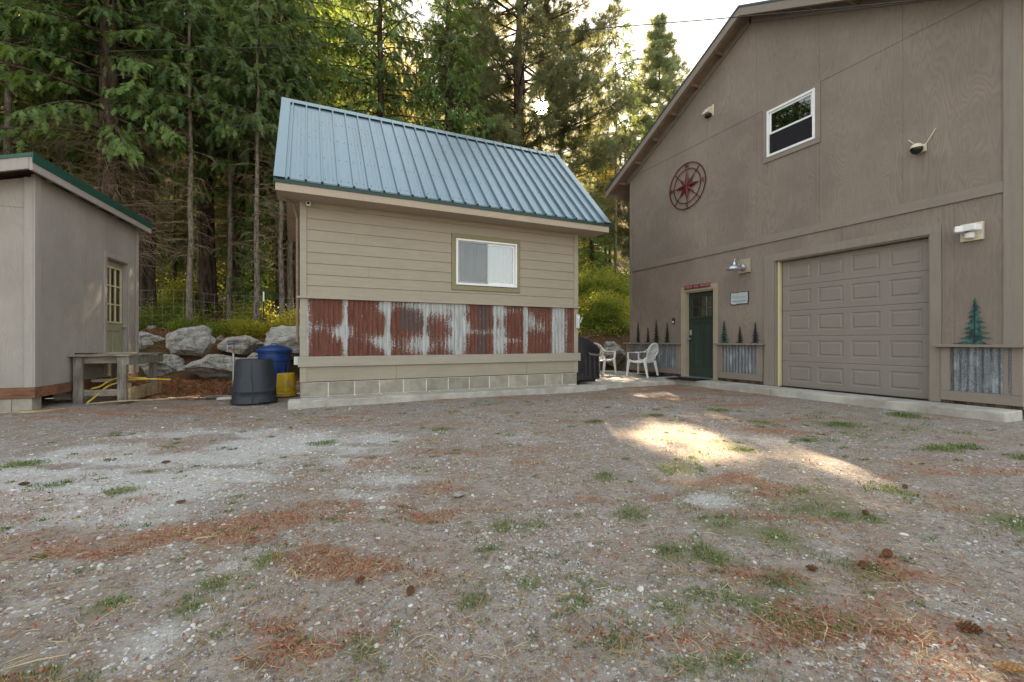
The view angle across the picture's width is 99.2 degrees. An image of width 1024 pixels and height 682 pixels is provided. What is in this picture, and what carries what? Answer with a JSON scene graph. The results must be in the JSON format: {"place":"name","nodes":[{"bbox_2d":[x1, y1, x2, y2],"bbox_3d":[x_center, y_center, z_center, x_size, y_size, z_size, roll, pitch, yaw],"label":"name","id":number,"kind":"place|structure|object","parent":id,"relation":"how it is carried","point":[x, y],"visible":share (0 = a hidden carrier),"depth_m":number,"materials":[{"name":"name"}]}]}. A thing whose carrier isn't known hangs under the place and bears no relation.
{"place":"outdoors","nodes":[
{"label":"outdoors","id":0,"kind":"place"},
{"bbox_2d":[47,0,764,398],"label":"sky","id":1,"kind":"structure","parent":0,"point":[694,37],"materials":[{"name":"white"}]},
{"bbox_2d":[0,384,1023,681],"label":"ground","id":2,"kind":"structure","parent":0,"point":[14,432],"depth_m":2.30,"materials":[{"name":"gravel"}]},
{"bbox_2d":[0,408,63,413],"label":"stick","id":3,"kind":"object","parent":2,"relation":"on","point":[34,411],"visible":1,"depth_m":5.50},
{"bbox_2d":[0,152,151,411],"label":"tool shed","id":4,"kind":"structure","parent":2,"relation":"on","point":[69,264],"depth_m":6.21,"materials":[{"name":"paint"}]},
{"bbox_2d":[107,260,125,373],"bbox_3d":[-7.107,-0.417,7.783,0.106,1.995,0.726,0,0,-20],"label":"door","id":5,"kind":"structure","parent":4,"relation":"in","point":[115,327],"depth_m":7.85,"materials":[{"name":"green paint"}]},
{"bbox_2d":[67,352,163,403],"bbox_3d":[-6.500,0.573,7.104,0.950,0.735,1.270,0,0,-19],"label":"workbench","id":6,"kind":"object","parent":2,"relation":"on","point":[119,372],"visible":0.87,"depth_m":6.67,"materials":[{"name":"grey wood"}]},
{"bbox_2d":[86,377,170,402],"bbox_3d":[-6.049,0.749,6.897,0.215,0.364,1.008,0,0,42],"label":"garden hose","id":7,"kind":"object","parent":6,"relation":"hanging from","point":[129,379],"visible":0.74,"depth_m":6.82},
{"bbox_2d":[86,395,199,404],"bbox_3d":[-5.683,0.913,6.776,1.352,0.033,0.116,0,0,-39],"label":"stick","id":8,"kind":"object","parent":2,"relation":"on","point":[142,400],"visible":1,"depth_m":6.73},
{"bbox_2d":[222,343,234,394],"bbox_3d":[-4.988,0.489,7.717,0.249,0.912,0.120,0,0,-25],"label":"yard hydrant","id":9,"kind":"object","parent":2,"relation":"on","point":[233,360],"visible":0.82,"depth_m":7.72,"materials":[{"name":"grey metal"}]},
{"bbox_2d":[230,358,277,403],"bbox_3d":[-4.267,0.650,7.221,0.690,0.701,0.698,0,0,-25],"label":"trash can","id":10,"kind":"object","parent":2,"relation":"on","point":[254,381],"visible":1,"depth_m":6.98,"materials":[{"name":"grey plastic"}]},
{"bbox_2d":[276,373,296,396],"bbox_3d":[-4.148,0.795,7.997,0.366,0.410,0.366,0,0,-25],"label":"bucket","id":11,"kind":"object","parent":2,"relation":"on","point":[285,384],"visible":0.86,"depth_m":7.87,"materials":[{"name":"yellow plastic"}]},
{"bbox_2d":[288,384,606,409],"bbox_3d":[-0.767,1.018,7.946,5.900,0.205,0.340,0,0,-25],"label":"shed footing","id":12,"kind":"object","parent":2,"relation":"on","point":[304,403],"visible":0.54,"depth_m":7.51,"materials":[{"name":"concrete"}]},
{"bbox_2d":[273,97,610,398],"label":"garden shed","id":13,"kind":"structure","parent":12,"relation":"on","point":[433,260],"depth_m":7.90,"materials":[{"name":"wood"}]},
{"bbox_2d":[456,238,516,287],"bbox_3d":[-0.477,-1.467,8.296,1.240,0.855,0.079,0,0,-25],"label":"window","id":14,"kind":"structure","parent":13,"relation":"in","point":[487,243],"depth_m":8.27,"materials":[{"name":"white plastic"}]},
{"bbox_2d":[0,388,1023,681],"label":"pine needles","id":15,"kind":"object","parent":2,"relation":"on","point":[708,634],"visible":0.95,"depth_m":1.85,"materials":[{"name":"plant"}]},
{"bbox_2d":[0,431,1023,681],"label":"dry straw","id":16,"kind":"object","parent":2,"relation":"on","point":[510,591],"visible":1,"depth_m":1.65,"materials":[{"name":"plant"}]},
{"bbox_2d":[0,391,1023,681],"bbox_3d":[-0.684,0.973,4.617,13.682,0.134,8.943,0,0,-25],"label":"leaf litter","id":17,"kind":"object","parent":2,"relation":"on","point":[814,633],"visible":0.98,"depth_m":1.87,"materials":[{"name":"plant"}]},
{"bbox_2d":[0,438,1023,681],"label":"straw tufts","id":18,"kind":"object","parent":2,"relation":"on","point":[385,513],"visible":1,"depth_m":1.97,"materials":[{"name":"plant"}]},
{"bbox_2d":[605,0,1023,409],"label":"garage building","id":19,"kind":"structure","parent":2,"relation":"on","point":[832,207],"depth_m":7.56,"materials":[{"name":"paint"}]},
{"bbox_2d":[669,161,705,209],"bbox_3d":[4.239,-3.770,10.589,0.036,1.120,1.120,0,0,-25],"label":"compass wall art","id":20,"kind":"object","parent":19,"relation":"attached to","point":[687,184],"visible":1,"depth_m":10.57,"materials":[{"name":"red metal"}]},
{"bbox_2d":[684,283,710,289],"bbox_3d":[4.372,-1.294,10.308,0.022,0.088,0.786,0,0,-25],"label":"door sign","id":21,"kind":"object","parent":19,"relation":"attached to","point":[697,286],"visible":1,"depth_m":10.28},
{"bbox_2d":[688,291,712,377],"bbox_3d":[4.607,-0.155,10.385,0.397,2.015,0.776,0,0,-25],"label":"entry door","id":22,"kind":"structure","parent":19,"relation":"in","point":[700,338],"depth_m":10.40,"materials":[{"name":"green paint"}]},
{"bbox_2d":[726,257,750,273],"bbox_3d":[4.710,-1.595,9.110,0.480,0.310,0.300,0,0,-25],"label":"barn light","id":23,"kind":"object","parent":19,"relation":"attached to","point":[743,266],"visible":1,"depth_m":9.11,"materials":[{"name":"beige paint"}]},
{"bbox_2d":[730,291,748,304],"bbox_3d":[4.864,-0.915,9.324,0.020,0.284,0.444,0,0,-25],"label":"plaque","id":24,"kind":"object","parent":19,"relation":"attached to","point":[741,297],"visible":1,"depth_m":9.31,"materials":[{"name":"metal"}]},
{"bbox_2d":[766,88,814,157],"bbox_3d":[5.339,-4.141,8.346,0.086,0.922,0.921,0,0,-25],"label":"window","id":25,"kind":"structure","parent":19,"relation":"in","point":[790,124],"depth_m":8.33,"materials":[{"name":"white plastic"}]},
{"bbox_2d":[782,238,928,399],"bbox_3d":[5.836,-0.333,7.581,0.070,2.448,2.294,0,0,-25],"label":"garage door","id":26,"kind":"structure","parent":19,"relation":"in","point":[830,302],"depth_m":7.40,"materials":[{"name":"paint"}]},
{"bbox_2d":[908,128,935,154],"bbox_3d":[6.077,-2.958,6.495,0.203,0.332,0.326,0,0,-25],"label":"security camera","id":27,"kind":"object","parent":19,"relation":"attached to","point":[916,148],"visible":1,"depth_m":6.48,"materials":[{"name":"beige plastic"}]},
{"bbox_2d":[953,221,984,241],"bbox_3d":[6.279,-1.510,6.006,0.247,0.240,0.282,0,0,-25],"label":"floodlight","id":28,"kind":"object","parent":19,"relation":"attached to","point":[972,231],"visible":1,"depth_m":5.96,"materials":[{"name":"beige plastic"}]},
{"bbox_2d":[951,297,992,344],"bbox_3d":[6.380,-0.277,6.043,0.034,0.656,0.438,0,0,-25],"label":"wall tree art","id":29,"kind":"object","parent":19,"relation":"attached to","point":[974,336],"depth_m":6.01,"materials":[{"name":"teal metal"}]},
{"bbox_2d":[955,620,983,633],"bbox_3d":[1.606,1.005,1.529,0.072,0.043,0.043,0,0,27],"label":"pine cone","id":30,"kind":"object","parent":2,"relation":"on","point":[965,625],"visible":1,"depth_m":1.52,"materials":[{"name":"plant"}]},
{"bbox_2d":[992,660,1023,673],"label":"pine cone","id":31,"kind":"object","parent":2,"relation":"on","point":[1008,667],"visible":1,"depth_m":1.34,"materials":[{"name":"plant"}]},
{"bbox_2d":[0,400,1023,681],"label":"grass","id":32,"kind":"structure","parent":0,"point":[634,514],"depth_m":2.15,"materials":[{"name":"plant"}]},
{"bbox_2d":[0,396,1023,681],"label":"dry grass","id":33,"kind":"structure","parent":0,"point":[660,544],"depth_m":2.08,"materials":[{"name":"plant"}]},
{"bbox_2d":[41,157,1023,414],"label":"forest floor","id":34,"kind":"structure","parent":0,"point":[295,369],"depth_m":14.31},
{"bbox_2d":[0,0,93,159],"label":"fir tree","id":35,"kind":"object","parent":34,"relation":"on","point":[19,91],"visible":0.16,"depth_m":12.04,"materials":[{"name":"green plant"}]},
{"bbox_2d":[0,0,99,164],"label":"fir tree","id":36,"kind":"object","parent":34,"relation":"on","point":[7,146],"visible":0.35,"depth_m":11.60,"materials":[{"name":"green plant"}]},
{"bbox_2d":[21,0,921,52],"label":"power line","id":37,"kind":"object","parent":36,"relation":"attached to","point":[537,33],"visible":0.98,"depth_m":7.60,"materials":[{"name":"metal"}]},
{"bbox_2d":[0,0,153,169],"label":"fir tree","id":38,"kind":"object","parent":34,"relation":"on","point":[44,66],"visible":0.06,"depth_m":12.64,"materials":[{"name":"green plant"}]},
{"bbox_2d":[0,0,180,189],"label":"fir tree","id":39,"kind":"object","parent":34,"relation":"on","point":[31,121],"visible":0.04,"depth_m":13.47,"materials":[{"name":"green plant"}]},
{"bbox_2d":[32,0,182,245],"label":"fir tree","id":40,"kind":"object","parent":34,"relation":"on","point":[155,200],"visible":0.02,"depth_m":18.07,"materials":[{"name":"green plant"}]},
{"bbox_2d":[0,0,249,277],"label":"fir tree","id":41,"kind":"object","parent":34,"relation":"on","point":[113,147],"visible":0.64,"depth_m":12.10,"materials":[{"name":"green plant"}]},
{"bbox_2d":[72,3,193,212],"bbox_3d":[-13.954,-8.159,15.787,3.917,15.413,3.852,0,0,-3],"label":"fir tree","id":42,"kind":"object","parent":34,"relation":"on","point":[126,198],"visible":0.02,"depth_m":15.74,"materials":[{"name":"green plant"}]},
{"bbox_2d":[90,138,179,259],"bbox_3d":[-18.260,-7.804,20.849,4.167,11.643,4.445,0,0,25],"label":"fir tree","id":43,"kind":"object","parent":34,"relation":"on","point":[155,203],"visible":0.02,"depth_m":20.97,"materials":[{"name":"green plant"}]},
{"bbox_2d":[27,0,245,314],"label":"fir tree","id":44,"kind":"object","parent":34,"relation":"on","point":[147,285],"visible":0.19,"depth_m":13.82,"materials":[{"name":"green plant"}]},
{"bbox_2d":[139,332,164,350],"bbox_3d":[-9.415,0.103,11.178,1.024,0.692,0.726,0,0,-42],"label":"boulder","id":45,"kind":"object","parent":34,"relation":"on","point":[146,339],"visible":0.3,"depth_m":10.98,"materials":[{"name":"stone"}]},
{"bbox_2d":[139,301,172,329],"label":"shrub","id":46,"kind":"object","parent":34,"relation":"on","point":[146,317],"visible":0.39,"depth_m":12.29,"materials":[{"name":"green plant"}]},
{"bbox_2d":[139,354,184,376],"bbox_3d":[-8.633,0.629,10.801,0.860,0.650,0.990,0,0,-4],"label":"boulder","id":47,"kind":"object","parent":34,"relation":"on","point":[171,363],"visible":0.53,"depth_m":10.64,"materials":[{"name":"stone"}]},
{"bbox_2d":[154,150,196,286],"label":"fir tree","id":48,"kind":"object","parent":34,"relation":"on","point":[175,265],"visible":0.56,"depth_m":19.84,"materials":[{"name":"green plant"}]},
{"bbox_2d":[139,294,211,326],"bbox_3d":[-10.725,-0.796,13.673,2.215,1.478,2.418,0,0,32],"label":"shrub","id":49,"kind":"object","parent":34,"relation":"on","point":[167,309],"visible":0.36,"depth_m":13.52,"materials":[{"name":"green plant"}]},
{"bbox_2d":[108,0,255,322],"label":"fir tree","id":50,"kind":"object","parent":34,"relation":"on","point":[188,130],"visible":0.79,"depth_m":12.48,"materials":[{"name":"green plant"}]},
{"bbox_2d":[157,313,211,331],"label":"shrub","id":51,"kind":"object","parent":34,"relation":"on","point":[178,323],"visible":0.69,"depth_m":12.13,"materials":[{"name":"green plant"}]},
{"bbox_2d":[156,273,219,309],"bbox_3d":[-13.326,-1.671,17.511,2.437,2.040,2.552,0,0,17],"label":"shrub","id":52,"kind":"object","parent":34,"relation":"on","point":[178,288],"visible":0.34,"depth_m":17.05,"materials":[{"name":"green plant"}]},
{"bbox_2d":[165,325,215,356],"bbox_3d":[-8.247,0.050,11.403,1.134,0.924,0.798,0,0,-68],"label":"boulder","id":53,"kind":"object","parent":34,"relation":"on","point":[198,341],"visible":0.85,"depth_m":11.11,"materials":[{"name":"stone"}]},
{"bbox_2d":[118,1,264,314],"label":"fir tree","id":54,"kind":"object","parent":34,"relation":"on","point":[208,279],"visible":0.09,"depth_m":16.79,"materials":[{"name":"green plant"}]},
{"bbox_2d":[162,1,226,290],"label":"fir tree","id":55,"kind":"object","parent":34,"relation":"on","point":[198,261],"visible":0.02,"depth_m":18.61,"materials":[{"name":"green plant"}]},
{"bbox_2d":[177,354,245,380],"bbox_3d":[-7.246,0.680,10.980,0.863,0.727,1.887,0,0,43],"label":"boulder","id":56,"kind":"object","parent":34,"relation":"on","point":[213,366],"visible":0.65,"depth_m":10.66,"materials":[{"name":"stone"}]},
{"bbox_2d":[189,316,233,338],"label":"shrub","id":57,"kind":"object","parent":34,"relation":"on","point":[216,330],"visible":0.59,"depth_m":11.98,"materials":[{"name":"green plant"}]},
{"bbox_2d":[156,2,284,311],"bbox_3d":[-10.806,-10.241,17.597,5.636,19.384,5.159,0,0,3],"label":"fir tree","id":58,"kind":"object","parent":34,"relation":"on","point":[236,267],"visible":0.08,"depth_m":17.39,"materials":[{"name":"green plant"}]},
{"bbox_2d":[152,289,295,329],"bbox_3d":[-8.375,-0.760,12.436,6.541,1.617,0.053,0,0,-20],"label":"wire fence","id":59,"kind":"object","parent":34,"relation":"on","point":[214,305],"visible":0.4,"depth_m":12.40,"materials":[{"name":"metal"}]},
{"bbox_2d":[173,0,284,322],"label":"fir tree","id":60,"kind":"object","parent":34,"relation":"on","point":[229,303],"visible":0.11,"depth_m":14.69,"materials":[{"name":"green plant"}]},
{"bbox_2d":[212,310,245,337],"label":"shrub","id":61,"kind":"object","parent":34,"relation":"on","point":[231,322],"visible":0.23,"depth_m":12.25,"materials":[{"name":"green plant"}]},
{"bbox_2d":[217,335,263,354],"bbox_3d":[-7.163,0.109,11.780,0.787,0.534,1.199,0,0,31],"label":"boulder","id":62,"kind":"object","parent":34,"relation":"on","point":[245,344],"visible":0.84,"depth_m":11.49,"materials":[{"name":"stone"}]},
{"bbox_2d":[195,0,286,275],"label":"fir tree","id":63,"kind":"object","parent":34,"relation":"on","point":[245,174],"visible":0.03,"depth_m":16.46,"materials":[{"name":"green plant"}]},
{"bbox_2d":[216,176,266,271],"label":"fir tree","id":64,"kind":"object","parent":34,"relation":"on","point":[225,268],"visible":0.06,"depth_m":21.41,"materials":[{"name":"green plant"}]},
{"bbox_2d":[214,169,273,277],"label":"fir tree","id":65,"kind":"object","parent":34,"relation":"on","point":[217,231],"visible":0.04,"depth_m":23.87,"materials":[{"name":"green plant"}]},
{"bbox_2d":[222,311,269,338],"bbox_3d":[-7.450,-0.294,12.499,1.361,1.160,1.427,0,0,36],"label":"shrub","id":66,"kind":"object","parent":34,"relation":"on","point":[247,328],"visible":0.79,"depth_m":12.23,"materials":[{"name":"green plant"}]},
{"bbox_2d":[217,292,278,321],"bbox_3d":[-9.491,-1.029,15.938,2.178,1.856,2.284,0,0,-1],"label":"shrub","id":67,"kind":"object","parent":34,"relation":"on","point":[261,311],"visible":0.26,"depth_m":15.80,"materials":[{"name":"yellow plant"}]},
{"bbox_2d":[222,197,278,313],"bbox_3d":[-8.665,-2.665,14.725,1.778,4.657,1.667,0,0,9],"label":"fir tree","id":68,"kind":"object","parent":34,"relation":"on","point":[245,283],"visible":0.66,"depth_m":14.62,"materials":[{"name":"green plant"}]},
{"bbox_2d":[228,304,273,324],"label":"shrub","id":69,"kind":"object","parent":34,"relation":"on","point":[245,315],"visible":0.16,"depth_m":13.50,"materials":[{"name":"green plant"}]},
{"bbox_2d":[191,0,314,323],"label":"fir tree","id":70,"kind":"object","parent":34,"relation":"on","point":[256,126],"visible":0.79,"depth_m":12.85,"materials":[{"name":"green plant"}]},
{"bbox_2d":[194,32,311,292],"bbox_3d":[-12.163,-12.483,21.081,5.974,22.445,6.525,0,0,-30],"label":"fir tree","id":71,"kind":"object","parent":34,"relation":"on","point":[262,274],"visible":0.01,"depth_m":21.16,"materials":[{"name":"green plant"}]},
{"bbox_2d":[209,0,335,321],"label":"fir tree","id":72,"kind":"object","parent":34,"relation":"on","point":[300,84],"visible":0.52,"depth_m":13.89,"materials":[{"name":"green plant"}]},
{"bbox_2d":[255,343,292,382],"bbox_3d":[-4.583,0.522,8.401,0.640,0.956,0.624,0,0,-25],"label":"trash can","id":73,"kind":"object","parent":34,"relation":"on","point":[279,355],"visible":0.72,"depth_m":8.21,"materials":[{"name":"blue plastic"}]},
{"bbox_2d":[216,14,333,313],"bbox_3d":[-9.699,-10.329,18.750,5.636,19.384,5.159,0,0,9],"label":"fir tree","id":74,"kind":"object","parent":34,"relation":"on","point":[276,302],"visible":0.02,"depth_m":18.64,"materials":[{"name":"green plant"}]},
{"bbox_2d":[257,308,299,340],"bbox_3d":[-6.616,-0.315,12.859,1.543,1.314,1.618,0,0,18],"label":"shrub","id":75,"kind":"object","parent":34,"relation":"on","point":[286,323],"visible":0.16,"depth_m":12.60,"materials":[{"name":"green plant"}]},
{"bbox_2d":[263,187,294,283],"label":"fir tree","id":76,"kind":"object","parent":34,"relation":"on","point":[272,266],"visible":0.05,"depth_m":21.73,"materials":[{"name":"green plant"}]},
{"bbox_2d":[264,325,299,359],"bbox_3d":[-6.055,0.087,11.825,1.305,1.027,1.624,0,0,34],"label":"boulder","id":77,"kind":"object","parent":34,"relation":"on","point":[281,335],"visible":0.34,"depth_m":11.41,"materials":[{"name":"stone"}]},
{"bbox_2d":[267,297,299,324],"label":"shrub","id":78,"kind":"object","parent":34,"relation":"on","point":[292,316],"visible":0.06,"depth_m":13.35,"materials":[{"name":"green plant"}]},
{"bbox_2d":[170,0,400,314],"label":"fir tree","id":79,"kind":"object","parent":34,"relation":"on","point":[330,32],"visible":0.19,"depth_m":15.79,"materials":[{"name":"green plant"}]},
{"bbox_2d":[231,0,345,314],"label":"fir tree","id":80,"kind":"object","parent":34,"relation":"on","point":[290,254],"visible":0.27,"depth_m":14.94,"materials":[{"name":"green plant"}]},
{"bbox_2d":[272,0,346,267],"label":"fir tree","id":81,"kind":"object","parent":34,"relation":"on","point":[327,77],"depth_m":18.20,"materials":[{"name":"green plant"}]},
{"bbox_2d":[0,0,629,270],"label":"wood","id":82,"kind":"object","parent":34,"relation":"on","point":[603,177],"visible":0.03,"depth_m":31.30,"materials":[{"name":"green plant"}]},
{"bbox_2d":[310,0,386,115],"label":"fir tree","id":83,"kind":"object","parent":34,"relation":"on","point":[355,21],"visible":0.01,"depth_m":21.72,"materials":[{"name":"green plant"}]},
{"bbox_2d":[106,306,627,399],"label":"forest litter","id":84,"kind":"object","parent":34,"relation":"on","point":[179,393],"visible":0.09,"depth_m":9.50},
{"bbox_2d":[122,195,629,338],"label":"undergrowth","id":85,"kind":"object","parent":34,"relation":"on","point":[223,282],"visible":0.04,"depth_m":22.46,"materials":[{"name":"green plant"}]},
{"bbox_2d":[310,0,453,130],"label":"fir tree","id":86,"kind":"object","parent":34,"relation":"on","point":[382,66],"visible":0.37,"depth_m":17.10,"materials":[{"name":"green plant"}]},
{"bbox_2d":[399,0,501,138],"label":"fir tree","id":87,"kind":"object","parent":34,"relation":"on","point":[451,117],"visible":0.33,"depth_m":17.33,"materials":[{"name":"green plant"}]},
{"bbox_2d":[402,0,512,140],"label":"fir tree","id":88,"kind":"object","parent":34,"relation":"on","point":[438,112],"visible":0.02,"depth_m":24.04,"materials":[{"name":"green plant"}]},
{"bbox_2d":[413,0,641,217],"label":"pine tree","id":89,"kind":"object","parent":34,"relation":"on","point":[559,83],"visible":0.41,"depth_m":19.72,"materials":[{"name":"green plant"}]},
{"bbox_2d":[578,289,610,317],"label":"shrub","id":90,"kind":"object","parent":34,"relation":"on","point":[582,303],"visible":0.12,"depth_m":17.75,"materials":[{"name":"green plant"}]},
{"bbox_2d":[578,258,616,282],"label":"shrub","id":91,"kind":"object","parent":34,"relation":"on","point":[590,272],"visible":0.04,"depth_m":21.73,"materials":[{"name":"green plant"}]},
{"bbox_2d":[578,145,621,273],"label":"fir tree","id":92,"kind":"object","parent":34,"relation":"on","point":[590,248],"visible":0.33,"depth_m":25.75,"materials":[{"name":"green plant"}]},
{"bbox_2d":[578,267,626,304],"bbox_3d":[3.758,-2.043,20.280,3.250,2.895,3.518,0,0,1],"label":"shrub","id":93,"kind":"object","parent":34,"relation":"on","point":[582,285],"visible":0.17,"depth_m":19.64,"materials":[{"name":"green plant"}]},
{"bbox_2d":[578,286,629,333],"bbox_3d":[3.459,-1.036,17.069,2.638,2.171,2.437,0,0,-19],"label":"shrub","id":94,"kind":"object","parent":34,"relation":"on","point":[597,312],"visible":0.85,"depth_m":16.52,"materials":[{"name":"green plant"}]},
{"bbox_2d":[578,262,629,307],"bbox_3d":[4.155,-1.922,19.776,3.869,3.184,3.575,0,0,-31],"label":"shrub","id":95,"kind":"object","parent":34,"relation":"on","point":[604,283],"visible":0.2,"depth_m":19.12,"materials":[{"name":"green plant"}]},
{"bbox_2d":[600,346,622,366],"bbox_3d":[3.257,0.507,14.284,0.780,0.695,1.059,0,0,36],"label":"boulder","id":96,"kind":"object","parent":34,"relation":"on","point":[610,355],"visible":0.69,"depth_m":14.05,"materials":[{"name":"stone"}]},
{"bbox_2d":[599,288,629,323],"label":"shrub","id":97,"kind":"object","parent":34,"relation":"on","point":[628,306],"visible":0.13,"depth_m":17.74,"materials":[{"name":"green plant"}]},
{"bbox_2d":[604,341,625,360],"bbox_3d":[3.531,0.371,15.252,0.879,0.741,1.022,0,0,8],"label":"boulder","id":98,"kind":"object","parent":34,"relation":"on","point":[609,344],"visible":0.36,"depth_m":14.93,"materials":[{"name":"stone"}]},
{"bbox_2d":[577,5,653,273],"bbox_3d":[6.180,-11.005,25.901,4.522,18.094,4.598,0,0,-28],"label":"pine tree","id":99,"kind":"object","parent":34,"relation":"on","point":[631,65],"visible":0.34,"depth_m":25.70,"materials":[{"name":"green plant"}]},
{"bbox_2d":[603,261,629,284],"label":"shrub","id":100,"kind":"object","parent":34,"relation":"on","point":[614,271],"visible":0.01,"depth_m":24.37,"materials":[{"name":"green plant"}]},
{"bbox_2d":[604,10,692,258],"bbox_3d":[10.430,-12.949,30.294,8.154,19.528,9.349,0,0,-6],"label":"pine tree","id":101,"kind":"object","parent":34,"relation":"on","point":[656,60],"visible":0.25,"depth_m":29.29,"materials":[{"name":"green plant"}]},
{"bbox_2d":[577,372,676,388],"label":"patio","id":102,"kind":"structure","parent":0,"point":[610,380],"depth_m":10.01,"materials":[{"name":"concrete"}]},
{"bbox_2d":[577,336,599,381],"bbox_3d":[1.488,0.400,10.066,0.907,1.020,0.749,0,0,-25],"label":"covered grill","id":103,"kind":"object","parent":102,"relation":"on","point":[588,363],"visible":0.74,"depth_m":9.79,"materials":[{"name":"fabric"}]},
{"bbox_2d":[593,342,616,374],"bbox_3d":[2.462,0.479,12.079,0.652,0.881,0.630,0,0,-43],"label":"plastic chair","id":104,"kind":"object","parent":102,"relation":"on","point":[604,360],"visible":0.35,"depth_m":11.84,"materials":[{"name":"white plastic"}]},
{"bbox_2d":[626,343,658,377],"bbox_3d":[3.354,0.479,11.136,0.631,0.881,0.652,0,0,-45],"label":"plastic chair","id":105,"kind":"object","parent":102,"relation":"on","point":[651,359],"visible":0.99,"depth_m":11.04,"materials":[{"name":"white plastic"}]},
{"bbox_2d":[600,370,787,394],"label":"pavement","id":106,"kind":"structure","parent":0,"point":[744,387],"depth_m":9.12,"materials":[{"name":"concrete"}]},
{"bbox_2d":[667,377,709,380],"bbox_3d":[4.080,0.883,10.163,0.560,0.012,0.840,0,0,-28],"label":"doormat","id":107,"kind":"object","parent":106,"relation":"on","point":[688,379],"visible":0.99,"depth_m":10.19,"materials":[{"name":"rubber"}]},
{"bbox_2d":[771,388,1021,421],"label":"pavement","id":108,"kind":"structure","parent":0,"point":[974,412],"depth_m":6.32,"materials":[{"name":"concrete"}]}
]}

